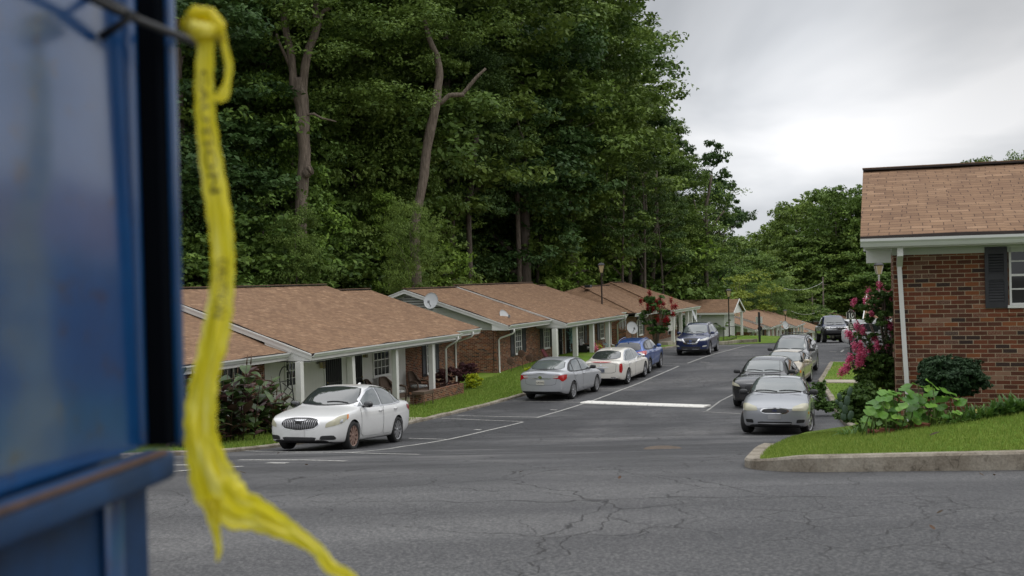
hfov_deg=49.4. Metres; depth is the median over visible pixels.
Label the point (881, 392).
elephant ear plant
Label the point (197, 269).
shrub
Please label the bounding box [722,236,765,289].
tree
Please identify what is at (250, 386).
canna plant
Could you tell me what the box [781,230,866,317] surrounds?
tree
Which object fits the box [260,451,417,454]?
stall line
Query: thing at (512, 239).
tree
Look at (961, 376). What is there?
boxwood bush
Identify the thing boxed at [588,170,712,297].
tree
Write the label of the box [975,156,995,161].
tree
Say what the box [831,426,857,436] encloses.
strap leaf plant
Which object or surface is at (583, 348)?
patio chair
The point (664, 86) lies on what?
tree
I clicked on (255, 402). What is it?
canna plant
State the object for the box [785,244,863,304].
tree
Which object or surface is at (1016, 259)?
window
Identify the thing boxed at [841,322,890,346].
white car
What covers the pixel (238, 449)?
kerb
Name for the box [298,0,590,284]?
tree
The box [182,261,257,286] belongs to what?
shrub
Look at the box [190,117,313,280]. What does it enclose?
tree
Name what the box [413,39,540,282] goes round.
tree
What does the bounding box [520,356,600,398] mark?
silver saloon car
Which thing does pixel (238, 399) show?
canna plant
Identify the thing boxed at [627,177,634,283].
tree
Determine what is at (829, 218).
tree
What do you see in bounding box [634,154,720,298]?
tree
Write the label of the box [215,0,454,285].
tree
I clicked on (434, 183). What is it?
tree
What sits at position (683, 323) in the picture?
shrub
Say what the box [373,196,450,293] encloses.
tree
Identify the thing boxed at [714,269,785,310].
tree
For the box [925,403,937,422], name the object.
elephant ear plant
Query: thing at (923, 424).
edging brick
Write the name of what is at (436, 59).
tree
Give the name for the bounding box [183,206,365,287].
shrub
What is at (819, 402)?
shrub
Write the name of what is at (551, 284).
shrub
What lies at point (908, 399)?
elephant ear plant
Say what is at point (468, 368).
barberry bush
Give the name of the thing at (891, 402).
elephant ear plant
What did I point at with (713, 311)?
building
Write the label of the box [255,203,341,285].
tree
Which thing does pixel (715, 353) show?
stall line
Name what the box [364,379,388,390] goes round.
wicker chair
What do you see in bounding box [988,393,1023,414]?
strap leaf plant
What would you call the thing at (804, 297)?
tree
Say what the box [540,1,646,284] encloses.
tree
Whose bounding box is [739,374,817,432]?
silver saloon car
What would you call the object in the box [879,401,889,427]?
elephant ear plant
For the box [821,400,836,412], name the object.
ground cover
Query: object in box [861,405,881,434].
elephant ear plant
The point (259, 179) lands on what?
tree
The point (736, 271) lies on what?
tree
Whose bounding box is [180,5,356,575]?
caution tape
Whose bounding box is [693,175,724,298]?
tree
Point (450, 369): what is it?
barberry bush
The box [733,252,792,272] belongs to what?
tree
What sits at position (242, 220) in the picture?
shrub
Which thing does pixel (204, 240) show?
shrub
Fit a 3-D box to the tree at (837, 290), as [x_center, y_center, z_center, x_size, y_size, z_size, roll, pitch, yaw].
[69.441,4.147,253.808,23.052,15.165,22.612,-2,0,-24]
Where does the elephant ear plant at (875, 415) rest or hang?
on the lawn at (851, 427)
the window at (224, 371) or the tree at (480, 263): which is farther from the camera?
the tree at (480, 263)
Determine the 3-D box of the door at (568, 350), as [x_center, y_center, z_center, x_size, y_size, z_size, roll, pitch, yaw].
[3.236,2.926,63.699,0.118,1.900,0.800,-1,0,21]
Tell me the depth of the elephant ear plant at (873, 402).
15.36 m
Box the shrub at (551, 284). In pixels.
[473,187,607,290]
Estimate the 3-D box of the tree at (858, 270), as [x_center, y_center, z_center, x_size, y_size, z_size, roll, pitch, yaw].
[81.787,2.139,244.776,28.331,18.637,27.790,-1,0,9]
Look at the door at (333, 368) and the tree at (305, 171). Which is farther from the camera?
the tree at (305, 171)
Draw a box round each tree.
[175,0,294,150]
[175,0,321,281]
[177,0,412,248]
[178,126,246,281]
[179,70,358,283]
[180,133,281,234]
[181,0,419,137]
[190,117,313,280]
[203,0,474,171]
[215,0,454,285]
[223,0,501,242]
[228,137,366,288]
[231,68,357,284]
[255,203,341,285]
[265,198,386,284]
[276,123,371,288]
[296,60,486,294]
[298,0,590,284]
[302,0,547,221]
[309,201,371,288]
[312,179,384,248]
[318,0,524,285]
[325,114,409,193]
[326,106,470,288]
[332,145,486,286]
[361,188,422,295]
[372,1,653,282]
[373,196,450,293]
[392,135,522,283]
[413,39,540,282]
[414,0,626,281]
[435,137,514,274]
[456,238,496,279]
[459,0,689,237]
[459,213,534,283]
[460,44,591,281]
[461,228,516,278]
[472,157,598,291]
[491,150,560,253]
[494,0,698,284]
[499,0,652,179]
[499,36,610,274]
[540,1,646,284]
[586,151,625,280]
[587,11,642,268]
[587,86,668,268]
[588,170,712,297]
[591,1,684,127]
[591,16,693,178]
[591,61,676,263]
[591,163,649,282]
[592,2,665,56]
[592,170,693,287]
[592,254,666,290]
[599,172,607,284]
[614,187,651,283]
[615,155,680,288]
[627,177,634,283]
[628,139,701,296]
[632,84,700,298]
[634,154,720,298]
[638,167,752,315]
[639,171,646,286]
[639,177,691,293]
[643,120,716,290]
[651,171,657,290]
[658,209,721,299]
[668,232,743,312]
[676,139,751,279]
[688,166,757,296]
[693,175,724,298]
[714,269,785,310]
[720,250,798,315]
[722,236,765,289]
[724,264,781,306]
[730,231,783,283]
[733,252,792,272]
[737,289,770,310]
[746,218,789,251]
[746,269,810,321]
[753,247,832,302]
[754,277,797,318]
[766,194,832,253]
[767,199,833,269]
[776,236,839,296]
[778,276,829,338]
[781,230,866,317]
[782,184,866,316]
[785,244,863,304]
[789,274,825,315]
[790,276,863,312]
[793,235,888,302]
[801,272,874,318]
[809,265,888,318]
[816,196,857,253]
[821,260,890,319]
[830,217,890,316]
[833,259,890,317]
[961,149,1017,162]
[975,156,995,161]
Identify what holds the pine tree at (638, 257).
on the ground
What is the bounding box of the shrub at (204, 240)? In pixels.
[181,213,334,286]
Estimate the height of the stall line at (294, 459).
0.240 m
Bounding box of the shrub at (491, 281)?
[461,255,512,284]
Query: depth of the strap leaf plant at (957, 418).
14.97 m
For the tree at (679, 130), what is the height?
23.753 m
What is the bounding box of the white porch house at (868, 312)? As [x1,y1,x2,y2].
[863,295,891,344]
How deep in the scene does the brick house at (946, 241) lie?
17.09 m
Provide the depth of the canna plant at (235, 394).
29.36 m
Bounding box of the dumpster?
[0,0,196,575]
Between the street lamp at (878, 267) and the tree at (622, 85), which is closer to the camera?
the street lamp at (878, 267)
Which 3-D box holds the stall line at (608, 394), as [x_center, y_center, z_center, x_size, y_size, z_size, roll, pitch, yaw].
[4.468,4.124,45.706,0.265,0.184,20.557,-1,0,21]
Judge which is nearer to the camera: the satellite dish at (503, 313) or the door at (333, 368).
the door at (333, 368)
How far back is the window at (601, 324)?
70.12 m
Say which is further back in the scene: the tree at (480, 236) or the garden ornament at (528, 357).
the tree at (480, 236)
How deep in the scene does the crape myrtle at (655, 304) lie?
65.80 m
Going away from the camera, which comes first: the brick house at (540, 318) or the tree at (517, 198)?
the brick house at (540, 318)
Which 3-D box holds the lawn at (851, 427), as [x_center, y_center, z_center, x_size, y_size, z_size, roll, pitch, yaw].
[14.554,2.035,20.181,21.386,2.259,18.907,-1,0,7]
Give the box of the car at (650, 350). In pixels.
[615,337,662,372]
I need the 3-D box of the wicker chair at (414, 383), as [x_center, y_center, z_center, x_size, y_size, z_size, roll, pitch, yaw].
[-3.771,3.793,44.038,0.859,1.000,0.700,-1,1,41]
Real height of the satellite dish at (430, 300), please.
0.855 m
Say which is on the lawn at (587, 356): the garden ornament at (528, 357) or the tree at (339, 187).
the garden ornament at (528, 357)
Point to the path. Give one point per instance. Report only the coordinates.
(839, 381)
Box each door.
[325,358,341,385]
[355,355,363,383]
[558,329,562,354]
[566,328,570,352]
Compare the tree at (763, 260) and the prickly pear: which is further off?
the tree at (763, 260)
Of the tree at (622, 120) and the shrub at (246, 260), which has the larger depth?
the tree at (622, 120)
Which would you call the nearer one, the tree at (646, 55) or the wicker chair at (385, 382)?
the wicker chair at (385, 382)
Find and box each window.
[218,368,233,415]
[284,362,295,389]
[372,351,390,378]
[426,344,436,374]
[515,329,521,354]
[543,329,549,348]
[578,326,584,343]
[600,322,604,339]
[639,316,642,335]
[1008,245,1023,307]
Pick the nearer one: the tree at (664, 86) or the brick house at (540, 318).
the brick house at (540, 318)
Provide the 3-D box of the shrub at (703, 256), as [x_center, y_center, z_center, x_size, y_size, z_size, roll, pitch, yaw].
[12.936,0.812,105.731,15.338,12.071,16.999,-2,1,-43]
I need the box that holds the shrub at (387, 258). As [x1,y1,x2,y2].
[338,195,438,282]
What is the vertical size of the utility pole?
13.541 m
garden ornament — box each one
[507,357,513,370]
[518,350,524,367]
[525,354,531,362]
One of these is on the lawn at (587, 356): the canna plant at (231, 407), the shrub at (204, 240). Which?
the canna plant at (231, 407)
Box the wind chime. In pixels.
[619,318,622,328]
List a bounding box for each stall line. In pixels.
[250,459,341,460]
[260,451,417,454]
[359,422,521,451]
[442,418,522,421]
[535,366,678,417]
[688,345,748,362]
[706,394,732,410]
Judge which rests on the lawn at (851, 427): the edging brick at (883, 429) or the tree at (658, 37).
the edging brick at (883, 429)
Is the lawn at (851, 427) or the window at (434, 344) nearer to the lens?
the lawn at (851, 427)
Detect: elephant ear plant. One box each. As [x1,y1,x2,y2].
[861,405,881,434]
[861,416,869,434]
[863,406,875,434]
[866,399,878,428]
[869,412,878,433]
[875,396,886,429]
[877,389,886,411]
[877,411,888,432]
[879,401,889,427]
[880,393,892,427]
[881,412,892,428]
[886,407,896,426]
[887,391,897,428]
[888,399,897,424]
[889,411,899,425]
[889,419,901,427]
[891,414,903,428]
[892,402,908,428]
[896,418,907,429]
[898,383,911,400]
[900,394,918,430]
[905,411,918,419]
[906,389,918,423]
[906,403,920,411]
[907,408,922,424]
[910,417,921,426]
[913,410,921,427]
[918,395,929,422]
[920,413,929,419]
[921,418,928,422]
[923,390,938,424]
[924,385,934,414]
[925,379,938,424]
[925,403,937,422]
[930,396,948,421]
[930,408,944,420]
[934,403,947,422]
[939,387,957,415]
[939,414,950,423]
[942,396,959,413]
[946,410,962,422]
[953,398,966,413]
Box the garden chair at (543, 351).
[541,349,547,357]
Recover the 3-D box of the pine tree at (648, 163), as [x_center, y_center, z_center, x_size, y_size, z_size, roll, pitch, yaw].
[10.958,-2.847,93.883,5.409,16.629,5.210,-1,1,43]
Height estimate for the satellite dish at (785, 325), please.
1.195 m
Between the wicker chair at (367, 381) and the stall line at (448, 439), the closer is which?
the stall line at (448, 439)
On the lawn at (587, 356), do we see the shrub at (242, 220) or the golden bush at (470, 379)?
the golden bush at (470, 379)
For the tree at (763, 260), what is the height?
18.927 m
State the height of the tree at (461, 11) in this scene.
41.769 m
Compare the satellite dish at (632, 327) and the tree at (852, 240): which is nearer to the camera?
the satellite dish at (632, 327)
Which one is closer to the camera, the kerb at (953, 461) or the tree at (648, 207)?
the kerb at (953, 461)
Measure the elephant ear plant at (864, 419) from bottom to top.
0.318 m
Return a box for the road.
[147,340,1023,575]
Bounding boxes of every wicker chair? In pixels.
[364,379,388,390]
[379,376,406,400]
[407,371,428,396]
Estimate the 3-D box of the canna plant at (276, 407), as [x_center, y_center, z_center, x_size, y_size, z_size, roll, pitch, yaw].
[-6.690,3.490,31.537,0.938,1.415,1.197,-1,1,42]
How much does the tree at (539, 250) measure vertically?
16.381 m
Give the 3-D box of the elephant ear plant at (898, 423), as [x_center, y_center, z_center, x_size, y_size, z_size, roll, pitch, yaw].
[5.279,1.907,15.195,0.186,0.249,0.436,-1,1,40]
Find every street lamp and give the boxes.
[598,262,604,303]
[725,288,730,336]
[873,263,883,290]
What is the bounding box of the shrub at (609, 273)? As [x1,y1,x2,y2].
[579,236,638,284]
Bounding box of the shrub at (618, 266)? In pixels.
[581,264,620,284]
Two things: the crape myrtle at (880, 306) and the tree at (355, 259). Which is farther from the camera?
the tree at (355, 259)
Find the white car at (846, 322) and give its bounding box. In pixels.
[828,319,865,340]
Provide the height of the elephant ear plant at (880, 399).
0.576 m
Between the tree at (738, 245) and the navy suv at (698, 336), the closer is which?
the navy suv at (698, 336)
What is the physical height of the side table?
0.650 m
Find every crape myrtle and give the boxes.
[638,289,678,344]
[837,281,894,397]
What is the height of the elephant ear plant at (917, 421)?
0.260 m
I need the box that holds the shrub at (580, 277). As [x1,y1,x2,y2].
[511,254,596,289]
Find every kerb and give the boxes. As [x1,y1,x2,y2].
[121,345,675,457]
[719,339,757,344]
[745,443,1023,471]
[818,361,853,425]
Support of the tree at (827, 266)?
on the ground
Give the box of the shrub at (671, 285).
[591,238,732,335]
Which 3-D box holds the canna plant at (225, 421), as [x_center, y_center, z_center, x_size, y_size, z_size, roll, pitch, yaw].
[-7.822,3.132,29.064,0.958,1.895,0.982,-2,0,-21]
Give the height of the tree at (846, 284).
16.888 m
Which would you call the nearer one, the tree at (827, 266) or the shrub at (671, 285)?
the shrub at (671, 285)
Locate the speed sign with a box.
[846,310,854,357]
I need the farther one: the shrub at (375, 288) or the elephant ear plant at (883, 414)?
the shrub at (375, 288)
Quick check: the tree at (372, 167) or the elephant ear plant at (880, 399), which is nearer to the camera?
the elephant ear plant at (880, 399)
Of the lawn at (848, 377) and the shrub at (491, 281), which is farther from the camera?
the shrub at (491, 281)
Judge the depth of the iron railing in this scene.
87.22 m
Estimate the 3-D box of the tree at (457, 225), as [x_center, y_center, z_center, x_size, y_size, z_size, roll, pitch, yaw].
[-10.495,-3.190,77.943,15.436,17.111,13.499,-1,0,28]
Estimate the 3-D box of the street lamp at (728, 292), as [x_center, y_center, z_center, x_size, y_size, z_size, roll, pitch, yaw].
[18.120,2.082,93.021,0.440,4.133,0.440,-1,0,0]
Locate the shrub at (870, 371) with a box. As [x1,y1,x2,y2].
[852,351,894,390]
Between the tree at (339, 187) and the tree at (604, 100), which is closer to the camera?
the tree at (339, 187)
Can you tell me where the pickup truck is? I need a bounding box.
[815,315,848,342]
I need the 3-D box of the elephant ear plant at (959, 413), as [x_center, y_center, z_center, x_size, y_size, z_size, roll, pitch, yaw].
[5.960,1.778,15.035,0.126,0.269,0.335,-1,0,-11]
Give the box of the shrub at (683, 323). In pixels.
[677,316,685,334]
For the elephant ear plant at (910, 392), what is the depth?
15.21 m
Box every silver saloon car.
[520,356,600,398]
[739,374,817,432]
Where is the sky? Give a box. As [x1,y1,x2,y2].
[622,0,1023,283]
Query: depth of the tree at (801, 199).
280.06 m
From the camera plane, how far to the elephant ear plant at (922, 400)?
15.47 m
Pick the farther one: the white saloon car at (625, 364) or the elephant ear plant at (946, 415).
the white saloon car at (625, 364)
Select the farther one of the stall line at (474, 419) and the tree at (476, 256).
the tree at (476, 256)
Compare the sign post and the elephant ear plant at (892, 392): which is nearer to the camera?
the elephant ear plant at (892, 392)
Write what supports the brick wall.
on the lawn at (587, 356)
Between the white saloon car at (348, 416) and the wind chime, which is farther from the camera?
the wind chime
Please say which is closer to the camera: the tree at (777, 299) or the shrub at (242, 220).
the shrub at (242, 220)
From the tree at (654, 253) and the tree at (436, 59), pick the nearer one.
the tree at (436, 59)
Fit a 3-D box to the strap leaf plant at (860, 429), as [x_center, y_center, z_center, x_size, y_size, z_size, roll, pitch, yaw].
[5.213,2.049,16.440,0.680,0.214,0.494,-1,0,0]
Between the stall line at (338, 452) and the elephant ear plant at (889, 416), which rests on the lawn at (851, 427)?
the elephant ear plant at (889, 416)
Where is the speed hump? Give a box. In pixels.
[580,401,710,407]
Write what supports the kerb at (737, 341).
on the road
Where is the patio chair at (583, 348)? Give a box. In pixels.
[578,338,589,352]
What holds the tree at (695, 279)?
on the ground
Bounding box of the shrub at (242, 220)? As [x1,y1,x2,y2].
[182,208,321,286]
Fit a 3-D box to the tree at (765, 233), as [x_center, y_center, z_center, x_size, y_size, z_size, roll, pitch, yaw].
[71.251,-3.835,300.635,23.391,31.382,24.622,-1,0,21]
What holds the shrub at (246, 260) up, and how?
on the ground
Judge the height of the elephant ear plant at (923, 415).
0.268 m
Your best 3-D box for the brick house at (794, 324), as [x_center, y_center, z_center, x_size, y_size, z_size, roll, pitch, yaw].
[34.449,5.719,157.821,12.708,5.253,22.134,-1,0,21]
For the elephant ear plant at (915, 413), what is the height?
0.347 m
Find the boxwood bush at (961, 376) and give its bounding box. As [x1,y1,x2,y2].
[914,353,994,399]
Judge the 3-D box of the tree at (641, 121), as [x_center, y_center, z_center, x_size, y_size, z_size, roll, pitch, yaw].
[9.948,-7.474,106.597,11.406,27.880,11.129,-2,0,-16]
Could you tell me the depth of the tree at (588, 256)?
99.08 m
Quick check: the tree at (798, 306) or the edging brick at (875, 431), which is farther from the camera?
the tree at (798, 306)
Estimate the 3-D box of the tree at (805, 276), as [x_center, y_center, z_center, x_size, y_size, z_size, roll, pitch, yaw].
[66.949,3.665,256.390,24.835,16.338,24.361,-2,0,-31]
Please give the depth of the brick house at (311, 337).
39.86 m
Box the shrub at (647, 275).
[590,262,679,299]
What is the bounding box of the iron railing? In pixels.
[716,326,736,340]
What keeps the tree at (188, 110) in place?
on the ground
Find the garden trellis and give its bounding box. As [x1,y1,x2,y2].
[279,366,294,408]
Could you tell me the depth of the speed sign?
54.71 m
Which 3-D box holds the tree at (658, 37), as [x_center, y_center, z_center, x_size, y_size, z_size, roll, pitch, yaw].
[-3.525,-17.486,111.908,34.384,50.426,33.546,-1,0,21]
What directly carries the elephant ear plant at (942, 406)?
on the lawn at (851, 427)
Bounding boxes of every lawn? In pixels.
[139,335,748,449]
[725,335,815,344]
[762,410,1023,457]
[824,362,891,423]
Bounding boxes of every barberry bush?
[435,366,462,382]
[458,362,479,381]
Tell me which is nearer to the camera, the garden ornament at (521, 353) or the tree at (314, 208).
the garden ornament at (521, 353)
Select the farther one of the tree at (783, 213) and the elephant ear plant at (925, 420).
the tree at (783, 213)
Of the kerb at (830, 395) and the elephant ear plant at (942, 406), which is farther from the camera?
the kerb at (830, 395)
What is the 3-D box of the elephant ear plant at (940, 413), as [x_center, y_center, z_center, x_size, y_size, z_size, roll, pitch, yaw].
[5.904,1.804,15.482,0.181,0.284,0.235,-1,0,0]
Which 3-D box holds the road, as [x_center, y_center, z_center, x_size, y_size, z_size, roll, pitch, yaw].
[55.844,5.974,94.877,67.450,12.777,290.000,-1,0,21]
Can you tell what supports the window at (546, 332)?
in the brick house at (540, 318)
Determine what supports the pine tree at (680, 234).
on the ground
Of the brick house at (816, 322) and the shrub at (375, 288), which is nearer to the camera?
the shrub at (375, 288)
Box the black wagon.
[732,355,799,405]
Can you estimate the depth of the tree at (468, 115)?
68.57 m
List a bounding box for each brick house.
[182,284,481,430]
[388,282,627,372]
[565,281,700,346]
[734,310,783,335]
[750,309,804,335]
[797,310,845,335]
[798,321,816,337]
[860,160,1023,420]
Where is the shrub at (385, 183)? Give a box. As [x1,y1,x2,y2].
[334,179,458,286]
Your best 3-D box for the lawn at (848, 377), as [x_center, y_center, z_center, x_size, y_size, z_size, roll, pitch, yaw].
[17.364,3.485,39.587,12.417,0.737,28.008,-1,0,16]
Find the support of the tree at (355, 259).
on the ground
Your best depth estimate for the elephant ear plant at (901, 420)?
15.29 m
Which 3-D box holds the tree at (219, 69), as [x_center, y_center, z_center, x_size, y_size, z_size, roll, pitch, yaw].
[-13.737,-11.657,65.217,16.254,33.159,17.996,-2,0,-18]
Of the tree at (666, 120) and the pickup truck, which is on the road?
the pickup truck
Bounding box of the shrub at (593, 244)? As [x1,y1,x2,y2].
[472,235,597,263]
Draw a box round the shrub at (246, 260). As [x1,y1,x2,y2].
[181,230,302,285]
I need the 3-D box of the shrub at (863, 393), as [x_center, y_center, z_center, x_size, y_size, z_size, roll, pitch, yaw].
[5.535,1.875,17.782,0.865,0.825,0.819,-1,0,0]
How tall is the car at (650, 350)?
1.640 m
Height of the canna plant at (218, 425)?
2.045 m
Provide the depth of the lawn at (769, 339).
88.53 m
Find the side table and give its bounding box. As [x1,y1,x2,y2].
[412,390,433,404]
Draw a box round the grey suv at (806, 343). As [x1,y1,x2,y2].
[767,332,818,369]
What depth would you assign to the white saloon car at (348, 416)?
26.66 m
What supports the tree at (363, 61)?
on the ground
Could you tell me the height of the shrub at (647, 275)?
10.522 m
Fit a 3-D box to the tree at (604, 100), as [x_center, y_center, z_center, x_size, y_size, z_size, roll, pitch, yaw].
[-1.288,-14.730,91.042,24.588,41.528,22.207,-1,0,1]
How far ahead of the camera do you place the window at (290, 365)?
36.40 m
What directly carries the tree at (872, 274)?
on the ground
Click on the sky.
(802, 95)
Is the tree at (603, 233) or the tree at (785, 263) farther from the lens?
the tree at (785, 263)
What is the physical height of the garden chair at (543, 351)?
1.001 m
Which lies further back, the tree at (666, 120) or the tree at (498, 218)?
the tree at (666, 120)
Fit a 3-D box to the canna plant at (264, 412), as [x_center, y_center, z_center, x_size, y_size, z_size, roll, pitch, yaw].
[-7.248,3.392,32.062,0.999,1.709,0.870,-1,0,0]
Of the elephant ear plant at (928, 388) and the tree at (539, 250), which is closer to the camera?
the elephant ear plant at (928, 388)
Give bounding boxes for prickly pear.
[835,387,853,420]
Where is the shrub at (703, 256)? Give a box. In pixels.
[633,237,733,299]
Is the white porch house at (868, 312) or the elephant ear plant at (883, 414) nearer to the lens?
the elephant ear plant at (883, 414)
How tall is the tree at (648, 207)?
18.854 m
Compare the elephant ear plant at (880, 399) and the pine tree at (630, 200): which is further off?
the pine tree at (630, 200)
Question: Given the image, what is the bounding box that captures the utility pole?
[819,277,826,304]
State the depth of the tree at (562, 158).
83.47 m
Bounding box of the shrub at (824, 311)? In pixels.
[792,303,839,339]
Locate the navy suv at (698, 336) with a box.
[676,322,718,354]
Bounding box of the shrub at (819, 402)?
[811,380,828,410]
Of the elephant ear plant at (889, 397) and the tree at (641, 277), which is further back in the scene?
the tree at (641, 277)
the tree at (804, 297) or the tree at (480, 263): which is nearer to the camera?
the tree at (480, 263)
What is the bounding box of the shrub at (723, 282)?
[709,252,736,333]
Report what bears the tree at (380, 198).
on the ground
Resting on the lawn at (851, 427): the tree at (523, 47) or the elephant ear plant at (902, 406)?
the elephant ear plant at (902, 406)
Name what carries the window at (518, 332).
in the brick house at (540, 318)
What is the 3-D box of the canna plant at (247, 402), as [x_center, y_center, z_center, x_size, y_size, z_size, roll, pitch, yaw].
[-6.936,2.915,29.388,1.146,2.318,1.136,-1,0,20]
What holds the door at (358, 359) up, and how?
in the brick house at (311, 337)
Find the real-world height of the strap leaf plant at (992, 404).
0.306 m
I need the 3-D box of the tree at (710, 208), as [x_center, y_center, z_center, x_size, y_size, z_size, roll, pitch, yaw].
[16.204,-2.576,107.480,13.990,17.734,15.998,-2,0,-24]
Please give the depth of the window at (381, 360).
42.39 m
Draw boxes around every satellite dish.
[424,292,437,309]
[499,310,509,317]
[627,321,637,337]
[692,310,700,321]
[783,321,788,328]
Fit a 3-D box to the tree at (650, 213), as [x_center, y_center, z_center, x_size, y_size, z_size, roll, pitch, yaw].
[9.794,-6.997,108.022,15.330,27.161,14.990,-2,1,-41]
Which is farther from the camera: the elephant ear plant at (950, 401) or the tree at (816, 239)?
the tree at (816, 239)
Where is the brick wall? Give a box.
[410,383,463,404]
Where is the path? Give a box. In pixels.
[825,379,856,382]
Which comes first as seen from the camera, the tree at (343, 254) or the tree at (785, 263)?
the tree at (343, 254)
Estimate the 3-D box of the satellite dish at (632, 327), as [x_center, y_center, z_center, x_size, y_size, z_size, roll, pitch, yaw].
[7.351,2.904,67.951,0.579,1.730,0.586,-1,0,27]
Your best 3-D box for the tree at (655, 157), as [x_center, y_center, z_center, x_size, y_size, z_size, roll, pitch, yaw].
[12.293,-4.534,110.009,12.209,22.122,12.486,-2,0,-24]
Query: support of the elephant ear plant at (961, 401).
on the lawn at (851, 427)
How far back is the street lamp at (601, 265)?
72.89 m
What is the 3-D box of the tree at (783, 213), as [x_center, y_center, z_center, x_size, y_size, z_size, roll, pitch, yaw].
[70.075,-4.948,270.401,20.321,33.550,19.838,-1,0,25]
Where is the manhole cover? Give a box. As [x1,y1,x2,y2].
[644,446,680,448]
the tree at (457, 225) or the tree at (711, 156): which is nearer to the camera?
the tree at (457, 225)
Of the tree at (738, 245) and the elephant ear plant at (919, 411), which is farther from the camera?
the tree at (738, 245)
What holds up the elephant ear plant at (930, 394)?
on the lawn at (851, 427)
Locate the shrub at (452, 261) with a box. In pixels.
[421,240,482,287]
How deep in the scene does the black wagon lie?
38.63 m
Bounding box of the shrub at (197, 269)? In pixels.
[181,227,291,286]
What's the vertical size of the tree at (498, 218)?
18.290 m
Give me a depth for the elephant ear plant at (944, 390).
15.41 m
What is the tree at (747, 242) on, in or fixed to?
on the ground
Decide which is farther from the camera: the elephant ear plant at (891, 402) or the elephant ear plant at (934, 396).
the elephant ear plant at (891, 402)
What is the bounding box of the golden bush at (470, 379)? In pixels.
[465,373,482,387]
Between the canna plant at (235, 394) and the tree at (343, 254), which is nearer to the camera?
the canna plant at (235, 394)
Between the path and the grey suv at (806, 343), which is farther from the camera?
the grey suv at (806, 343)
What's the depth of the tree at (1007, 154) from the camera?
58.30 m
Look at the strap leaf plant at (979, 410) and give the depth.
14.94 m
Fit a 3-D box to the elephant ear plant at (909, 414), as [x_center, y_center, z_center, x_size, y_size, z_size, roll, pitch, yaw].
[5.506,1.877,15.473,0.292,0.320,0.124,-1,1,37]
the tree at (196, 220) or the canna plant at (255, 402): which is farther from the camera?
the tree at (196, 220)
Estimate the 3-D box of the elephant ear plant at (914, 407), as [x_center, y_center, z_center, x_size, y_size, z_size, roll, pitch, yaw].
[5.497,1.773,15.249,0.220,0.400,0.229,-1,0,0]
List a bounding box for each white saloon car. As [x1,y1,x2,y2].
[272,383,408,448]
[586,347,647,383]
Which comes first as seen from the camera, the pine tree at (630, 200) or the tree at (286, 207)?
the tree at (286, 207)
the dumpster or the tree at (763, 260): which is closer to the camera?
the dumpster
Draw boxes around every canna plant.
[180,379,188,446]
[216,372,249,441]
[216,375,226,434]
[217,371,246,439]
[217,379,231,437]
[220,381,241,437]
[222,355,274,440]
[224,363,260,436]
[238,383,266,433]
[246,392,267,431]
[249,384,272,432]
[254,371,285,427]
[255,390,290,434]
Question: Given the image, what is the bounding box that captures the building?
[677,299,745,336]
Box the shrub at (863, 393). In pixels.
[832,380,880,429]
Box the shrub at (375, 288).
[332,226,436,294]
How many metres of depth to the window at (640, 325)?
79.24 m
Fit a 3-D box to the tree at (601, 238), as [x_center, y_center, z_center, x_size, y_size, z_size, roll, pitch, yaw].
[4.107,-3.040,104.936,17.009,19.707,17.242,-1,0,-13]
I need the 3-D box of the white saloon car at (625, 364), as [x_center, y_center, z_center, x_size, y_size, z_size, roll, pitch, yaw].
[4.746,3.369,50.084,2.156,1.540,5.301,-1,2,21]
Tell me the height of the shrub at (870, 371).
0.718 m
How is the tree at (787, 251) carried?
on the ground
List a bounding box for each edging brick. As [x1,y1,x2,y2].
[867,428,878,433]
[879,428,894,432]
[914,422,930,427]
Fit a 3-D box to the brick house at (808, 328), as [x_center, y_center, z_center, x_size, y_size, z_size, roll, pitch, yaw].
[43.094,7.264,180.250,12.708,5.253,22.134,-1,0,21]
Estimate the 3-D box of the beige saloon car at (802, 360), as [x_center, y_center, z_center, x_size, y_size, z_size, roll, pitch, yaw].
[11.530,3.325,46.764,2.074,1.427,4.824,-1,1,22]
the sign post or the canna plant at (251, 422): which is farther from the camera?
the sign post
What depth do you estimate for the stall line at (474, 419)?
35.95 m
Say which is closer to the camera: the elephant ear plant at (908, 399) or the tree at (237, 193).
the elephant ear plant at (908, 399)
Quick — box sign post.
[756,312,761,341]
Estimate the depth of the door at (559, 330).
62.38 m
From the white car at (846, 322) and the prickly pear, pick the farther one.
the white car at (846, 322)
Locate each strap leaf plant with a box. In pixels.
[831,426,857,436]
[844,420,874,432]
[937,409,973,423]
[945,402,995,421]
[965,403,1004,419]
[980,394,1013,416]
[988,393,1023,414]
[999,393,1023,413]
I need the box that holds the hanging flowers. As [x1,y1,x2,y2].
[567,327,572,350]
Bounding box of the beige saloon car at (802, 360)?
[769,349,812,380]
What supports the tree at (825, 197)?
on the ground

